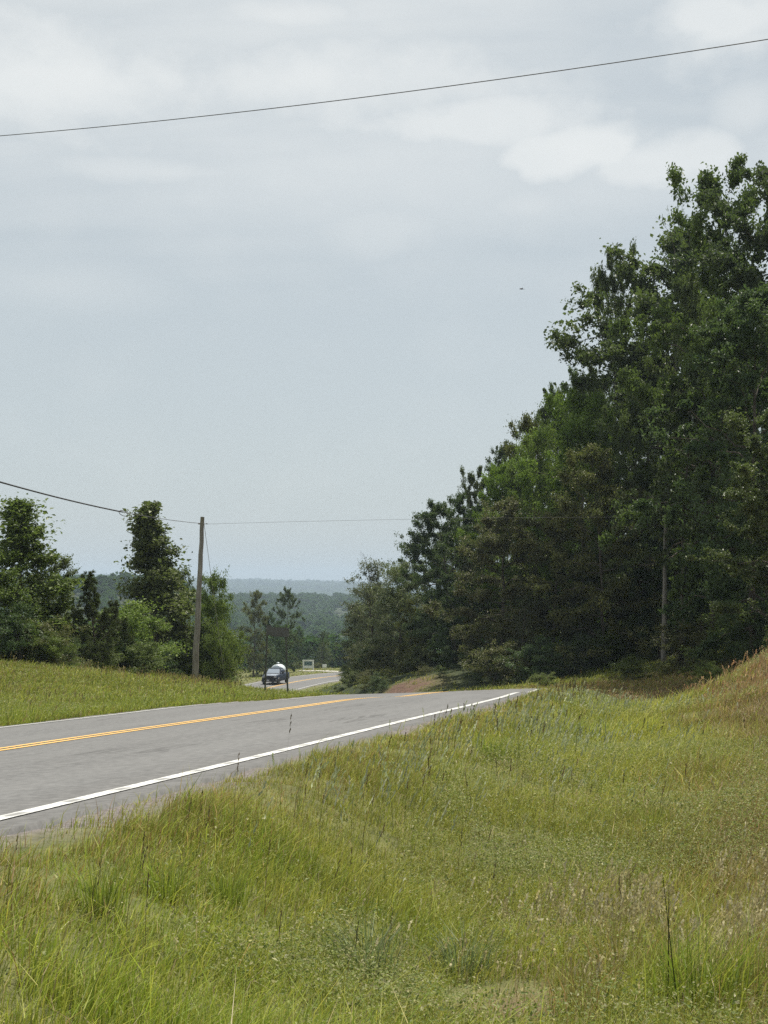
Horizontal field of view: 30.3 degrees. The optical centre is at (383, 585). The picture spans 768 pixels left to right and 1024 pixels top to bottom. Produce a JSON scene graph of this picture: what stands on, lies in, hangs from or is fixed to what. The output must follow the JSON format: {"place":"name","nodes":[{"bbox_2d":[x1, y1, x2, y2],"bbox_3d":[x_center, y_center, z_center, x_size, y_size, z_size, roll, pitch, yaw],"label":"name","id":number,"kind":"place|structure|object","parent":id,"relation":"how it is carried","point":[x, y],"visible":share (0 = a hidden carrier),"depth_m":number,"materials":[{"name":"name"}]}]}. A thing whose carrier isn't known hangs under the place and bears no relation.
{"place":"outdoors","nodes":[
{"label":"outdoors","id":0,"kind":"place"},
{"bbox_2d":[0,672,536,835],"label":"road","id":1,"kind":"structure","parent":0,"point":[38,775],"depth_m":13.14,"materials":[{"name":"asphalt"}]},
{"bbox_2d":[0,676,432,748],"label":"line","id":2,"kind":"object","parent":1,"relation":"on","point":[172,723],"visible":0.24,"depth_m":18.04,"materials":[{"name":"yellow paint"}]},
{"bbox_2d":[0,676,448,750],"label":"line","id":3,"kind":"object","parent":1,"relation":"on","point":[177,724],"visible":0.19,"depth_m":17.58,"materials":[{"name":"yellow paint"}]},
{"bbox_2d":[0,680,534,819],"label":"edge line","id":4,"kind":"object","parent":1,"relation":"on","point":[38,808],"visible":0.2,"depth_m":8.65,"materials":[{"name":"white paint"}]},
{"bbox_2d":[261,668,289,684],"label":"pickup truck","id":5,"kind":"object","parent":1,"relation":"on","point":[276,675],"visible":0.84,"depth_m":172.44,"materials":[{"name":"blue paint"}]},
{"bbox_2d":[0,593,767,1023],"bbox_3d":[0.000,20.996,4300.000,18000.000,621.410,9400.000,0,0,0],"label":"ground","id":6,"kind":"structure","parent":0,"point":[396,685],"depth_m":6.33,"materials":[{"name":"plant"}]},
{"bbox_2d":[0,547,49,662],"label":"young tree","id":7,"kind":"object","parent":6,"relation":"on","point":[5,577],"visible":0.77,"depth_m":54.36,"materials":[{"name":"green plant"}]},
{"bbox_2d":[0,590,60,661],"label":"shrub","id":8,"kind":"object","parent":6,"relation":"on","point":[11,645],"visible":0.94,"depth_m":53.19,"materials":[{"name":"green plant"}]},
{"bbox_2d":[0,492,84,664],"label":"young tree","id":9,"kind":"object","parent":6,"relation":"on","point":[17,514],"visible":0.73,"depth_m":55.86,"materials":[{"name":"green plant"}]},
{"bbox_2d":[0,615,96,665],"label":"shrub","id":10,"kind":"object","parent":6,"relation":"on","point":[65,627],"visible":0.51,"depth_m":53.96,"materials":[{"name":"green plant"}]},
{"bbox_2d":[11,546,87,656],"bbox_3d":[-13.702,0.944,58.036,3.548,5.163,2.901,0,0,14],"label":"young tree","id":11,"kind":"object","parent":6,"relation":"on","point":[64,563],"visible":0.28,"depth_m":57.95,"materials":[{"name":"green plant"}]},
{"bbox_2d":[22,630,83,668],"bbox_3d":[-12.644,2.544,53.882,2.634,1.830,2.687,0,0,5],"label":"shrub","id":12,"kind":"object","parent":6,"relation":"on","point":[52,648],"visible":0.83,"depth_m":53.82,"materials":[{"name":"green plant"}]},
{"bbox_2d":[59,607,100,665],"bbox_3d":[-12.271,2.200,56.884,1.706,2.805,1.605,0,0,40],"label":"pine tree","id":13,"kind":"object","parent":6,"relation":"on","point":[79,614],"visible":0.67,"depth_m":57.03,"materials":[{"name":"green plant"}]},
{"bbox_2d":[36,846,149,920],"bbox_3d":[-0.931,0.943,4.541,0.400,0.227,0.336,0,0,-11],"label":"grass clump","id":14,"kind":"object","parent":6,"relation":"on","point":[107,893],"visible":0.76,"depth_m":4.53,"materials":[{"name":"plant"}]},
{"bbox_2d":[68,569,123,664],"bbox_3d":[-11.737,1.626,58.231,2.301,4.655,2.444,0,0,10],"label":"pine tree","id":15,"kind":"object","parent":6,"relation":"on","point":[89,610],"visible":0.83,"depth_m":57.84,"materials":[{"name":"green plant"}]},
{"bbox_2d":[73,638,124,668],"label":"shrub","id":16,"kind":"object","parent":6,"relation":"on","point":[112,660],"visible":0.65,"depth_m":57.77,"materials":[{"name":"green plant"}]},
{"bbox_2d":[91,599,120,664],"bbox_3d":[-11.588,2.215,59.018,1.481,3.353,1.548,0,0,-16],"label":"pine tree","id":17,"kind":"object","parent":6,"relation":"on","point":[116,613],"visible":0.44,"depth_m":58.88,"materials":[{"name":"green plant"}]},
{"bbox_2d":[111,617,143,669],"bbox_3d":[-11.010,2.632,60.123,1.421,2.731,1.509,0,0,-37],"label":"pine tree","id":18,"kind":"object","parent":6,"relation":"on","point":[126,634],"visible":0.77,"depth_m":59.80,"materials":[{"name":"green plant"}]},
{"bbox_2d":[68,596,191,668],"bbox_3d":[-11.827,2.599,64.359,6.242,4.337,6.367,0,0,-16],"label":"shrub","id":19,"kind":"object","parent":6,"relation":"on","point":[133,618],"visible":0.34,"depth_m":63.67,"materials":[{"name":"green plant"}]},
{"bbox_2d":[114,637,171,674],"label":"shrub","id":20,"kind":"object","parent":6,"relation":"on","point":[138,653],"visible":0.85,"depth_m":59.67,"materials":[{"name":"green plant"}]},
{"bbox_2d":[73,500,243,673],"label":"young tree","id":21,"kind":"object","parent":6,"relation":"on","point":[152,561],"visible":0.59,"depth_m":73.03,"materials":[{"name":"green plant"}]},
{"bbox_2d":[146,634,182,674],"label":"shrub","id":22,"kind":"object","parent":6,"relation":"on","point":[166,653],"visible":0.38,"depth_m":70.91,"materials":[{"name":"green plant"}]},
{"bbox_2d":[121,841,218,906],"bbox_3d":[-0.749,1.010,5.006,0.400,0.227,0.336,0,0,-5],"label":"grass clump","id":23,"kind":"object","parent":6,"relation":"on","point":[168,889],"visible":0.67,"depth_m":4.99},
{"bbox_2d":[147,564,204,674],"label":"young tree","id":24,"kind":"object","parent":6,"relation":"on","point":[184,575],"visible":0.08,"depth_m":78.04,"materials":[{"name":"green plant"}]},
{"bbox_2d":[141,616,237,680],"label":"shrub","id":25,"kind":"object","parent":6,"relation":"on","point":[185,662],"visible":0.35,"depth_m":73.08,"materials":[{"name":"green plant"}]},
{"bbox_2d":[192,517,224,677],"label":"utility pole","id":26,"kind":"object","parent":6,"relation":"on","point":[195,667],"visible":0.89,"depth_m":68.06,"materials":[{"name":"brown wood"}]},
{"bbox_2d":[0,481,127,515],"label":"cable","id":27,"kind":"object","parent":26,"relation":"attached to","point":[62,498],"visible":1,"depth_m":49.28,"materials":[{"name":"grey plastic"}]},
{"bbox_2d":[189,647,239,680],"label":"shrub","id":28,"kind":"object","parent":6,"relation":"on","point":[219,667],"visible":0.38,"depth_m":72.71,"materials":[{"name":"green plant"}]},
{"bbox_2d":[189,565,249,680],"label":"young tree","id":29,"kind":"object","parent":6,"relation":"on","point":[221,608],"visible":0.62,"depth_m":73.44,"materials":[{"name":"green plant"}]},
{"bbox_2d":[189,614,253,683],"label":"shrub","id":30,"kind":"object","parent":6,"relation":"on","point":[216,650],"visible":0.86,"depth_m":71.65,"materials":[{"name":"green plant"}]},
{"bbox_2d":[182,848,270,909],"bbox_3d":[-0.564,1.095,5.296,0.360,0.204,0.303,0,0,21],"label":"grass clump","id":31,"kind":"object","parent":6,"relation":"on","point":[230,886],"visible":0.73,"depth_m":5.29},
{"bbox_2d":[24,571,442,602],"bbox_3d":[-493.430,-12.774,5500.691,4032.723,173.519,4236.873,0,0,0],"label":"distant ridge forest","id":32,"kind":"object","parent":6,"relation":"on","point":[267,586],"visible":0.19,"depth_m":4626.08,"materials":[{"name":"plant"}]},
{"bbox_2d":[236,590,270,676],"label":"broadleaf tree","id":33,"kind":"object","parent":6,"relation":"on","point":[258,616],"visible":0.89,"depth_m":199.77,"materials":[{"name":"green plant"}]},
{"bbox_2d":[252,641,284,674],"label":"shrub","id":34,"kind":"object","parent":6,"relation":"on","point":[271,657],"visible":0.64,"depth_m":204.32,"materials":[{"name":"green plant"}]},
{"bbox_2d":[263,612,284,667],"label":"broadleaf tree","id":35,"kind":"object","parent":6,"relation":"on","point":[270,644],"visible":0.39,"depth_m":207.37,"materials":[{"name":"green plant"}]},
{"bbox_2d":[264,625,289,692],"bbox_3d":[-3.932,2.859,52.296,1.120,2.862,0.151,0,0,-37],"label":"road sign","id":36,"kind":"object","parent":6,"relation":"on","point":[277,631],"visible":0.8,"depth_m":52.26,"materials":[{"name":"metal"}]},
{"bbox_2d":[271,586,305,671],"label":"oak tree","id":37,"kind":"object","parent":6,"relation":"on","point":[288,595],"visible":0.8,"depth_m":212.31,"materials":[{"name":"green plant"}]},
{"bbox_2d":[291,627,305,667],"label":"broadleaf tree","id":38,"kind":"object","parent":6,"relation":"on","point":[301,635],"visible":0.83,"depth_m":242.11,"materials":[{"name":"green plant"}]},
{"bbox_2d":[312,631,330,666],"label":"oak tree","id":39,"kind":"object","parent":6,"relation":"on","point":[322,639],"visible":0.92,"depth_m":249.60,"materials":[{"name":"green plant"}]},
{"bbox_2d":[0,570,659,672],"bbox_3d":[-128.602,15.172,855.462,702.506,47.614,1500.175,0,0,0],"label":"distant forest","id":40,"kind":"object","parent":6,"relation":"on","point":[321,617],"visible":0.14,"depth_m":777.14,"materials":[{"name":"plant"}]},
{"bbox_2d":[331,669,363,693],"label":"shrub","id":41,"kind":"object","parent":6,"relation":"on","point":[347,680],"visible":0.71,"depth_m":101.59,"materials":[{"name":"green plant"}]},
{"bbox_2d":[330,598,374,670],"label":"broadleaf tree","id":42,"kind":"object","parent":6,"relation":"on","point":[346,644],"visible":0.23,"depth_m":119.72,"materials":[{"name":"green plant"}]},
{"bbox_2d":[338,658,386,678],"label":"shrub","id":43,"kind":"object","parent":6,"relation":"on","point":[347,667],"visible":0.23,"depth_m":105.05,"materials":[{"name":"green plant"}]},
{"bbox_2d":[286,901,439,984],"bbox_3d":[-0.081,1.318,5.278,0.595,0.304,0.637,0,0,41],"label":"grass clump","id":44,"kind":"object","parent":6,"relation":"on","point":[367,946],"visible":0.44,"depth_m":5.25,"materials":[{"name":"plant"}]},
{"bbox_2d":[341,581,401,683],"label":"broadleaf tree","id":45,"kind":"object","parent":6,"relation":"on","point":[354,605],"visible":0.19,"depth_m":111.53,"materials":[{"name":"green plant"}]},
{"bbox_2d":[340,552,405,667],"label":"sparse tree","id":46,"kind":"object","parent":6,"relation":"on","point":[372,578],"visible":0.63,"depth_m":108.37,"materials":[{"name":"green plant"}]},
{"bbox_2d":[337,642,409,682],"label":"shrub","id":47,"kind":"object","parent":6,"relation":"on","point":[378,657],"visible":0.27,"depth_m":104.77,"materials":[{"name":"green plant"}]},
{"bbox_2d":[367,668,389,693],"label":"shrub","id":48,"kind":"object","parent":6,"relation":"on","point":[375,679],"visible":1,"depth_m":89.76,"materials":[{"name":"green plant"}]},
{"bbox_2d":[0,650,767,1023],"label":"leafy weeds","id":49,"kind":"object","parent":6,"relation":"on","point":[384,980],"visible":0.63,"depth_m":7.15,"materials":[{"name":"green plant"}]},
{"bbox_2d":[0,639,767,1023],"bbox_3d":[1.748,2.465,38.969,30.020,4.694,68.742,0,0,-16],"label":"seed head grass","id":50,"kind":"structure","parent":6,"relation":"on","point":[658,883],"depth_m":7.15,"materials":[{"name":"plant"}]},
{"bbox_2d":[337,637,438,676],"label":"shrub","id":51,"kind":"object","parent":6,"relation":"on","point":[373,664],"visible":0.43,"depth_m":103.67,"materials":[{"name":"green plant"}]},
{"bbox_2d":[353,556,444,675],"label":"broadleaf tree","id":52,"kind":"object","parent":6,"relation":"on","point":[398,604],"visible":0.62,"depth_m":104.02,"materials":[{"name":"green plant"}]},
{"bbox_2d":[390,598,433,673],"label":"broadleaf tree","id":53,"kind":"object","parent":6,"relation":"on","point":[402,647],"visible":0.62,"depth_m":100.02,"materials":[{"name":"green plant"}]},
{"bbox_2d":[394,643,445,674],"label":"shrub","id":54,"kind":"object","parent":6,"relation":"on","point":[418,658],"visible":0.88,"depth_m":97.81,"materials":[{"name":"green plant"}]},
{"bbox_2d":[387,530,456,669],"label":"broadleaf tree","id":55,"kind":"object","parent":6,"relation":"on","point":[414,558],"visible":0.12,"depth_m":107.22,"materials":[{"name":"green plant"}]},
{"bbox_2d":[393,497,499,666],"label":"broadleaf tree","id":56,"kind":"object","parent":6,"relation":"on","point":[429,519],"visible":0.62,"depth_m":97.34,"materials":[{"name":"green plant"}]},
{"bbox_2d":[414,572,478,664],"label":"broadleaf tree","id":57,"kind":"object","parent":6,"relation":"on","point":[444,598],"visible":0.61,"depth_m":93.95,"materials":[{"name":"green plant"}]},
{"bbox_2d":[431,643,467,668],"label":"shrub","id":58,"kind":"object","parent":6,"relation":"on","point":[452,653],"visible":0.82,"depth_m":91.64,"materials":[{"name":"green plant"}]},
{"bbox_2d":[412,491,494,667],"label":"broadleaf tree","id":59,"kind":"object","parent":6,"relation":"on","point":[457,503],"visible":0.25,"depth_m":102.55,"materials":[{"name":"green plant"}]},
{"bbox_2d":[404,910,521,980],"bbox_3d":[0.278,1.419,5.596,0.552,0.282,0.592,0,0,-19],"label":"grass clump","id":60,"kind":"object","parent":6,"relation":"on","point":[464,960],"visible":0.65,"depth_m":5.58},
{"bbox_2d":[446,465,494,652],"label":"oak tree","id":61,"kind":"object","parent":6,"relation":"on","point":[471,479],"visible":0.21,"depth_m":107.81,"materials":[{"name":"green plant"}]},
{"bbox_2d":[449,544,500,663],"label":"pine tree","id":62,"kind":"object","parent":6,"relation":"on","point":[465,559],"visible":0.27,"depth_m":96.17,"materials":[{"name":"green plant"}]},
{"bbox_2d":[449,643,524,683],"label":"shrub","id":63,"kind":"object","parent":6,"relation":"on","point":[477,678],"visible":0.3,"depth_m":83.45,"materials":[{"name":"green plant"}]},
{"bbox_2d":[469,439,521,648],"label":"oak tree","id":64,"kind":"object","parent":6,"relation":"on","point":[499,456],"visible":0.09,"depth_m":104.20,"materials":[{"name":"green plant"}]},
{"bbox_2d":[472,726,520,760],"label":"grass clump","id":65,"kind":"object","parent":6,"relation":"on","point":[495,748],"visible":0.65,"depth_m":10.99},
{"bbox_2d":[418,495,579,674],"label":"broadleaf tree","id":66,"kind":"object","parent":6,"relation":"on","point":[508,507],"visible":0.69,"depth_m":85.02,"materials":[{"name":"green plant"}]},
{"bbox_2d":[451,455,553,658],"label":"broadleaf tree","id":67,"kind":"object","parent":6,"relation":"on","point":[499,474],"visible":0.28,"depth_m":96.02,"materials":[{"name":"green plant"}]},
{"bbox_2d":[454,638,561,687],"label":"shrub","id":68,"kind":"object","parent":6,"relation":"on","point":[497,668],"visible":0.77,"depth_m":77.32,"materials":[{"name":"green plant"}]},
{"bbox_2d":[502,595,546,679],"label":"pine tree","id":69,"kind":"object","parent":6,"relation":"on","point":[524,613],"visible":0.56,"depth_m":79.86,"materials":[{"name":"green plant"}]},
{"bbox_2d":[475,421,586,650],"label":"broadleaf tree","id":70,"kind":"object","parent":6,"relation":"on","point":[531,443],"visible":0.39,"depth_m":91.72,"materials":[{"name":"green plant"}]},
{"bbox_2d":[489,626,576,683],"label":"shrub","id":71,"kind":"object","parent":6,"relation":"on","point":[539,654],"visible":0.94,"depth_m":76.01,"materials":[{"name":"green plant"}]},
{"bbox_2d":[480,410,597,649],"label":"broadleaf tree","id":72,"kind":"object","parent":6,"relation":"on","point":[526,424],"visible":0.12,"depth_m":98.05,"materials":[{"name":"green plant"}]},
{"bbox_2d":[527,671,558,687],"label":"shrub","id":73,"kind":"object","parent":6,"relation":"on","point":[545,678],"visible":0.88,"depth_m":61.97,"materials":[{"name":"green plant"}]},
{"bbox_2d":[469,508,617,679],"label":"broadleaf tree","id":74,"kind":"object","parent":6,"relation":"on","point":[561,598],"visible":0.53,"depth_m":83.49,"materials":[{"name":"green plant"}]},
{"bbox_2d":[507,386,588,639],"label":"oak tree","id":75,"kind":"object","parent":6,"relation":"on","point":[543,415],"visible":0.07,"depth_m":103.22,"materials":[{"name":"green plant"}]},
{"bbox_2d":[515,400,594,651],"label":"oak tree","id":76,"kind":"object","parent":6,"relation":"on","point":[546,423],"visible":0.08,"depth_m":96.28,"materials":[{"name":"green plant"}]},
{"bbox_2d":[517,937,632,1022],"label":"grass clump","id":77,"kind":"object","parent":6,"relation":"on","point":[572,990],"visible":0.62,"depth_m":4.85,"materials":[{"name":"plant"}]},
{"bbox_2d":[533,366,619,627],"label":"oak tree","id":78,"kind":"object","parent":6,"relation":"on","point":[570,370],"visible":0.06,"depth_m":99.89,"materials":[{"name":"green plant"}]},
{"bbox_2d":[512,382,648,669],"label":"broadleaf tree","id":79,"kind":"object","parent":6,"relation":"on","point":[576,431],"visible":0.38,"depth_m":87.13,"materials":[{"name":"green plant"}]},
{"bbox_2d":[523,441,694,670],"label":"broadleaf tree","id":80,"kind":"object","parent":6,"relation":"on","point":[603,474],"visible":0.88,"depth_m":79.48,"materials":[{"name":"green plant"}]},
{"bbox_2d":[545,465,673,646],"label":"broadleaf tree","id":81,"kind":"object","parent":6,"relation":"on","point":[576,548],"visible":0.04,"depth_m":90.15,"materials":[{"name":"green plant"}]},
{"bbox_2d":[571,624,651,671],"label":"shrub","id":82,"kind":"object","parent":6,"relation":"on","point":[604,641],"visible":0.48,"depth_m":79.48,"materials":[{"name":"green plant"}]},
{"bbox_2d":[574,236,661,619],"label":"oak tree","id":83,"kind":"object","parent":6,"relation":"on","point":[602,280],"visible":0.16,"depth_m":91.86,"materials":[{"name":"green plant"}]},
{"bbox_2d":[551,895,694,988],"bbox_3d":[0.886,1.355,5.443,0.534,0.364,0.658,0,0,-5],"label":"grass clump","id":84,"kind":"object","parent":6,"relation":"on","point":[614,939],"visible":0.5,"depth_m":5.41,"materials":[{"name":"plant"}]},
{"bbox_2d":[579,390,680,661],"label":"oak tree","id":85,"kind":"object","parent":6,"relation":"on","point":[639,447],"visible":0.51,"depth_m":81.28,"materials":[{"name":"green plant"}]},
{"bbox_2d":[610,652,652,680],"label":"shrub","id":86,"kind":"object","parent":6,"relation":"on","point":[635,667],"visible":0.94,"depth_m":69.73,"materials":[{"name":"green plant"}]},
{"bbox_2d":[543,221,740,644],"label":"oak tree","id":87,"kind":"object","parent":6,"relation":"on","point":[647,294],"visible":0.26,"depth_m":86.66,"materials":[{"name":"green plant"}]},
{"bbox_2d":[612,357,691,638],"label":"pine tree","id":88,"kind":"object","parent":6,"relation":"on","point":[658,444],"visible":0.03,"depth_m":96.37,"materials":[{"name":"green plant"}]},
{"bbox_2d":[623,532,685,660],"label":"broadleaf tree","id":89,"kind":"object","parent":6,"relation":"on","point":[649,542],"visible":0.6,"depth_m":79.57,"materials":[{"name":"green plant"}]},
{"bbox_2d":[661,519,667,662],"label":"utility pole","id":90,"kind":"object","parent":6,"relation":"on","point":[664,617],"visible":0.45,"depth_m":74.90,"materials":[{"name":"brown wood"}]},
{"bbox_2d":[624,614,729,674],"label":"shrub","id":91,"kind":"object","parent":6,"relation":"on","point":[697,634],"visible":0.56,"depth_m":70.77,"materials":[{"name":"green plant"}]},
{"bbox_2d":[608,395,749,663],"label":"pine tree","id":92,"kind":"object","parent":6,"relation":"on","point":[669,534],"visible":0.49,"depth_m":72.15,"materials":[{"name":"green plant"}]},
{"bbox_2d":[597,152,767,660],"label":"oak tree","id":93,"kind":"object","parent":6,"relation":"on","point":[696,222],"visible":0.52,"depth_m":71.66,"materials":[{"name":"green plant"}]},
{"bbox_2d":[619,880,767,1022],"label":"grass clump","id":94,"kind":"object","parent":6,"relation":"on","point":[675,976],"visible":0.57,"depth_m":4.78,"materials":[{"name":"plant"}]},
{"bbox_2d":[641,259,746,641],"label":"oak tree","id":95,"kind":"object","parent":6,"relation":"on","point":[686,293],"visible":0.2,"depth_m":80.05,"materials":[{"name":"green plant"}]},
{"bbox_2d":[629,280,767,664],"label":"oak tree","id":96,"kind":"object","parent":6,"relation":"on","point":[754,303],"visible":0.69,"depth_m":58.52,"materials":[{"name":"green plant"}]},
{"bbox_2d":[642,160,767,632],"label":"oak tree","id":97,"kind":"object","parent":6,"relation":"on","point":[734,264],"visible":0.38,"depth_m":66.59,"materials":[{"name":"green plant"}]},
{"bbox_2d":[681,659,730,688],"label":"shrub","id":98,"kind":"object","parent":6,"relation":"on","point":[710,666],"visible":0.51,"depth_m":51.82,"materials":[{"name":"green plant"}]},
{"bbox_2d":[667,604,763,674],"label":"shrub","id":99,"kind":"object","parent":6,"relation":"on","point":[715,657],"visible":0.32,"depth_m":66.02,"materials":[{"name":"green plant"}]},
{"bbox_2d":[681,391,765,618],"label":"oak tree","id":100,"kind":"object","parent":6,"relation":"on","point":[699,610],"visible":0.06,"depth_m":73.87,"materials":[{"name":"green plant"}]},
{"bbox_2d":[685,448,765,647],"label":"broadleaf tree","id":101,"kind":"object","parent":6,"relation":"on","point":[699,603],"visible":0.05,"depth_m":72.29,"materials":[{"name":"green plant"}]},
{"bbox_2d":[685,399,767,654],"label":"oak tree","id":102,"kind":"object","parent":6,"relation":"on","point":[745,474],"visible":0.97,"depth_m":50.20,"materials":[{"name":"green plant"}]},
{"bbox_2d":[711,603,767,661],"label":"shrub","id":103,"kind":"object","parent":6,"relation":"on","point":[733,647],"visible":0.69,"depth_m":57.76,"materials":[{"name":"green plant"}]},
{"bbox_2d":[731,523,767,663],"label":"broadleaf tree","id":104,"kind":"object","parent":6,"relation":"on","point":[759,591],"visible":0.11,"depth_m":61.78,"materials":[{"name":"green plant"}]},
{"bbox_2d":[0,39,767,135],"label":"power line","id":105,"kind":"object","parent":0,"point":[405,91],"visible":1,"depth_m":21.00,"materials":[{"name":"grey"}]},
{"bbox_2d":[0,0,767,583],"label":"sky","id":106,"kind":"structure","parent":0,"point":[319,314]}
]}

